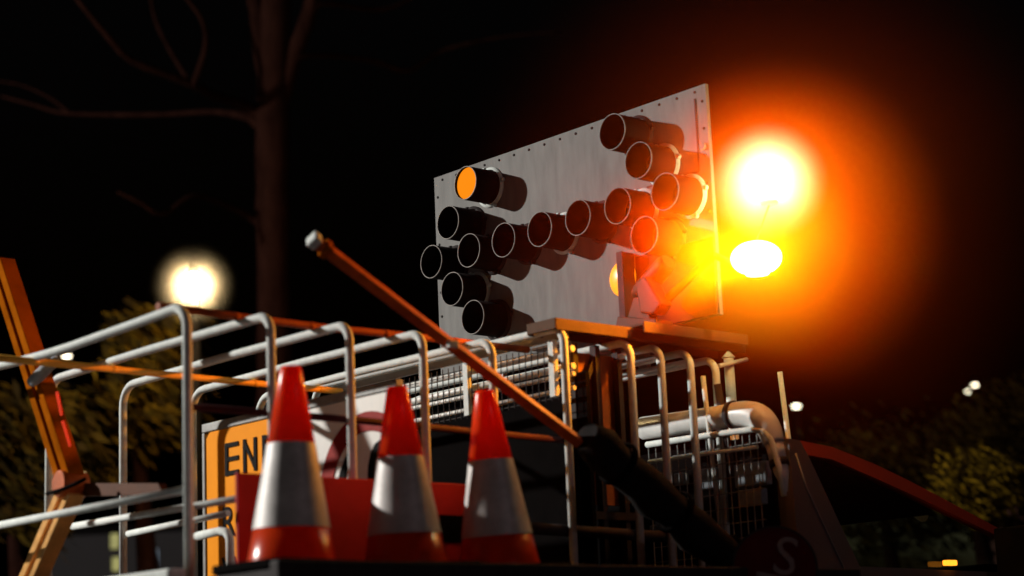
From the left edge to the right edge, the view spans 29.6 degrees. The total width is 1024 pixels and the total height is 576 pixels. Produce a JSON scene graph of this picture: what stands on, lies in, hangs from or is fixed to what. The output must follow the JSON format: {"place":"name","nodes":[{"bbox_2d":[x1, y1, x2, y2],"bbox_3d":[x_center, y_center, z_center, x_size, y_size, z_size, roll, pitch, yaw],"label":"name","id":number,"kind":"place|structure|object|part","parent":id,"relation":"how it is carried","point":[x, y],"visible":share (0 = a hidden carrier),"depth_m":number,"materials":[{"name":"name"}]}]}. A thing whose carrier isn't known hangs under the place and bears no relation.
{"place":"outdoors","nodes":[
{"label":"outdoors","id":0,"kind":"place"},
{"bbox_2d":[36,524,183,575],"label":"building","id":1,"kind":"structure","parent":0,"point":[98,555],"depth_m":30.03,"materials":[{"name":"black paint"}]},
{"bbox_2d":[111,533,118,548],"bbox_3d":[-6.155,3.925,30.059,0.131,0.232,0.026,-2,-12,0],"label":"window","id":2,"kind":"structure","parent":1,"relation":"in","point":[114,537],"depth_m":30.05,"materials":[{"name":"yellow glass"}]},
{"bbox_2d":[112,557,118,570],"bbox_3d":[-6.118,4.268,29.987,0.124,0.207,0.026,-2,-12,0],"label":"window","id":3,"kind":"structure","parent":1,"relation":"in","point":[115,560],"depth_m":29.97,"materials":[{"name":"yellow glass"}]},
{"bbox_2d":[0,0,1023,575],"label":"sky","id":4,"kind":"structure","parent":0,"point":[895,128],"materials":[{"name":"black"}]},
{"bbox_2d":[846,515,976,568],"bbox_3d":[5.417,4.513,26.898,2.413,3.134,0.310,-2,-12,0],"label":"hedge","id":5,"kind":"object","parent":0,"point":[964,558],"depth_m":26.94,"materials":[{"name":"green plant"}]},
{"bbox_2d":[990,509,1023,563],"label":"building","id":6,"kind":"structure","parent":0,"point":[993,546],"depth_m":35.43,"materials":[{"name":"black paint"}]},
{"label":"ground","id":7,"kind":"structure","parent":0,"visible":0},
{"bbox_2d":[0,379,132,575],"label":"leafy tree","id":8,"kind":"object","parent":7,"relation":"on","point":[22,464],"visible":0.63,"depth_m":17.70,"materials":[{"name":"green plant"}]},
{"bbox_2d":[62,352,70,391],"bbox_3d":[-7.812,4.523,33.954,0.159,7.112,1.454,0,-12,-13],"label":"street lamp","id":9,"kind":"object","parent":7,"relation":"on","point":[66,356],"visible":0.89,"depth_m":35.13,"materials":[{"name":"black paint"}]},
{"bbox_2d":[92,297,218,572],"bbox_3d":[-3.431,2.350,18.629,1.253,4.738,1.475,-3,-12,1],"label":"leafy tree","id":10,"kind":"object","parent":7,"relation":"on","point":[154,414],"visible":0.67,"depth_m":18.75,"materials":[{"name":"green plant"}]},
{"bbox_2d":[180,262,206,575],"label":"street lamp","id":11,"kind":"object","parent":7,"relation":"on","point":[193,285],"visible":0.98,"depth_m":16.89,"materials":[{"name":"black paint"}]},
{"bbox_2d":[0,0,559,408],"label":"bare tree","id":12,"kind":"object","parent":7,"relation":"on","point":[279,55],"visible":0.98,"depth_m":20.86,"materials":[{"name":"brown plant"}]},
{"bbox_2d":[119,438,1023,575],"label":"utility truck","id":13,"kind":"object","parent":7,"relation":"on","point":[831,491],"visible":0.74,"depth_m":7.72,"materials":[{"name":"metal"}]},
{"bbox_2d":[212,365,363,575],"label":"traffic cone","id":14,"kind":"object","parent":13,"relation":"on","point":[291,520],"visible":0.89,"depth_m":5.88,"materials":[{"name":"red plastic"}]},
{"bbox_2d":[202,379,402,575],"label":"road sign","id":15,"kind":"object","parent":13,"relation":"on","point":[231,447],"visible":0.26,"depth_m":7.44,"materials":[{"name":"metal"}]},
{"bbox_2d":[0,302,666,575],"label":"tray cage","id":16,"kind":"object","parent":13,"relation":"on","point":[189,507],"visible":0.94,"depth_m":6.93,"materials":[{"name":"grey metal"}]},
{"bbox_2d":[0,257,167,575],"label":"boom arm","id":17,"kind":"object","parent":16,"relation":"attached to","point":[72,486],"visible":0.94,"depth_m":7.08},
{"bbox_2d":[235,473,465,562],"bbox_3d":[-0.494,0.798,6.415,0.990,0.333,0.018,8,-16,-41],"label":"red board","id":18,"kind":"object","parent":13,"relation":"on","point":[348,501],"visible":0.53,"depth_m":6.38,"materials":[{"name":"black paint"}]},
{"bbox_2d":[364,385,480,562],"bbox_3d":[-0.356,0.618,6.253,0.380,0.606,0.380,6,-14,-41],"label":"traffic cone","id":19,"kind":"object","parent":13,"relation":"on","point":[404,525],"visible":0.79,"depth_m":6.17,"materials":[{"name":"red plastic"}]},
{"bbox_2d":[306,231,582,447],"bbox_3d":[0.145,0.469,6.810,2.078,1.118,0.079,8,-16,-41],"label":"sloping pole","id":20,"kind":"object","parent":13,"relation":"on","point":[319,244],"visible":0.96,"depth_m":6.51,"materials":[{"name":"orange metal"}]},
{"bbox_2d":[460,389,571,563],"bbox_3d":[-0.066,0.652,6.510,0.380,0.621,0.380,4,-13,-42],"label":"traffic cone","id":21,"kind":"object","parent":13,"relation":"on","point":[496,527],"visible":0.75,"depth_m":6.42,"materials":[{"name":"red plastic"}]},
{"bbox_2d":[312,317,790,566],"bbox_3d":[0.277,0.762,8.114,1.338,1.040,2.015,8,-16,-41],"label":"equipment rack","id":22,"kind":"object","parent":13,"relation":"on","point":[727,484],"visible":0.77,"depth_m":7.63,"materials":[{"name":"metal"}]},
{"bbox_2d":[421,84,722,376],"bbox_3d":[0.200,-0.157,8.366,0.284,1.115,1.870,8,-16,-41],"label":"arrow board","id":23,"kind":"object","parent":22,"relation":"on","point":[610,219],"visible":0.97,"depth_m":8.36,"materials":[{"name":"paint"}]},
{"bbox_2d":[713,240,781,276],"bbox_3d":[0.938,-0.112,7.601,0.209,0.134,0.244,8,-16,-41],"label":"warning beacon","id":24,"kind":"object","parent":23,"relation":"attached to","point":[758,258],"visible":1,"depth_m":7.52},
{"bbox_2d":[748,162,787,240],"bbox_3d":[1.004,-0.340,7.569,0.155,0.313,0.155,-3,-12,3],"label":"warning beacon","id":25,"kind":"object","parent":24,"relation":"on","point":[767,182],"visible":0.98,"depth_m":7.53,"materials":[{"name":"white paint"}]},
{"bbox_2d":[638,401,789,491],"bbox_3d":[0.806,0.662,7.786,0.111,0.391,0.764,8,-16,-41],"label":"white pipe","id":26,"kind":"object","parent":22,"relation":"attached to","point":[733,414],"visible":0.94,"depth_m":7.68,"materials":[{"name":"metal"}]},
{"bbox_2d":[576,423,741,566],"bbox_3d":[0.599,0.830,7.101,0.921,0.624,0.172,8,-16,-41],"label":"canvas roll","id":27,"kind":"object","parent":13,"relation":"on","point":[647,489],"visible":0.88,"depth_m":6.98,"materials":[{"name":"black fabric"}]},
{"bbox_2d":[717,351,747,439],"bbox_3d":[0.948,0.766,8.228,0.185,1.022,0.070,8,-16,-41],"label":"vent post","id":28,"kind":"object","parent":13,"relation":"on","point":[730,362],"visible":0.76,"depth_m":8.30,"materials":[{"name":"metal"}]},
{"bbox_2d":[732,526,817,575],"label":"stop bat","id":29,"kind":"object","parent":13,"relation":"attached to","point":[773,551],"visible":1,"depth_m":6.90,"materials":[{"name":"metal"}]},
{"bbox_3d":[1.754,1.216,8.132,1.692,0.964,0.050,8,-16,-41],"label":"door","id":30,"kind":"part","parent":13,"relation":"part of","materials":[{"name":"paint"}]},
{"bbox_2d":[792,396,801,440],"bbox_3d":[5.488,4.970,36.079,0.155,5.993,1.454,-4,-12,8],"label":"street lamp","id":31,"kind":"object","parent":7,"relation":"on","point":[796,406],"visible":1,"depth_m":37.17,"materials":[{"name":"black paint"}]},
{"bbox_2d":[797,396,1023,568],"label":"leafy tree","id":32,"kind":"object","parent":7,"relation":"on","point":[914,468],"visible":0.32,"depth_m":19.64,"materials":[{"name":"green plant"}]},
{"bbox_2d":[916,370,1023,556],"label":"leafy tree","id":33,"kind":"object","parent":7,"relation":"on","point":[1017,440],"visible":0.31,"depth_m":21.05,"materials":[{"name":"green plant"}]},
{"bbox_2d":[965,383,974,434],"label":"street lamp","id":34,"kind":"object","parent":7,"relation":"on","point":[968,401],"visible":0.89,"depth_m":43.17,"materials":[{"name":"black paint"}]},
{"bbox_2d":[923,440,1023,564],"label":"leafy tree","id":35,"kind":"object","parent":7,"relation":"on","point":[983,489],"visible":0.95,"depth_m":15.79,"materials":[{"name":"green plant"}]},
{"bbox_2d":[972,376,980,429],"bbox_3d":[9.362,4.934,38.018,0.153,6.532,1.440,-5,-12,12],"label":"street lamp","id":36,"kind":"object","parent":7,"relation":"on","point":[974,385],"visible":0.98,"depth_m":39.14,"materials":[{"name":"black paint"}]}
]}

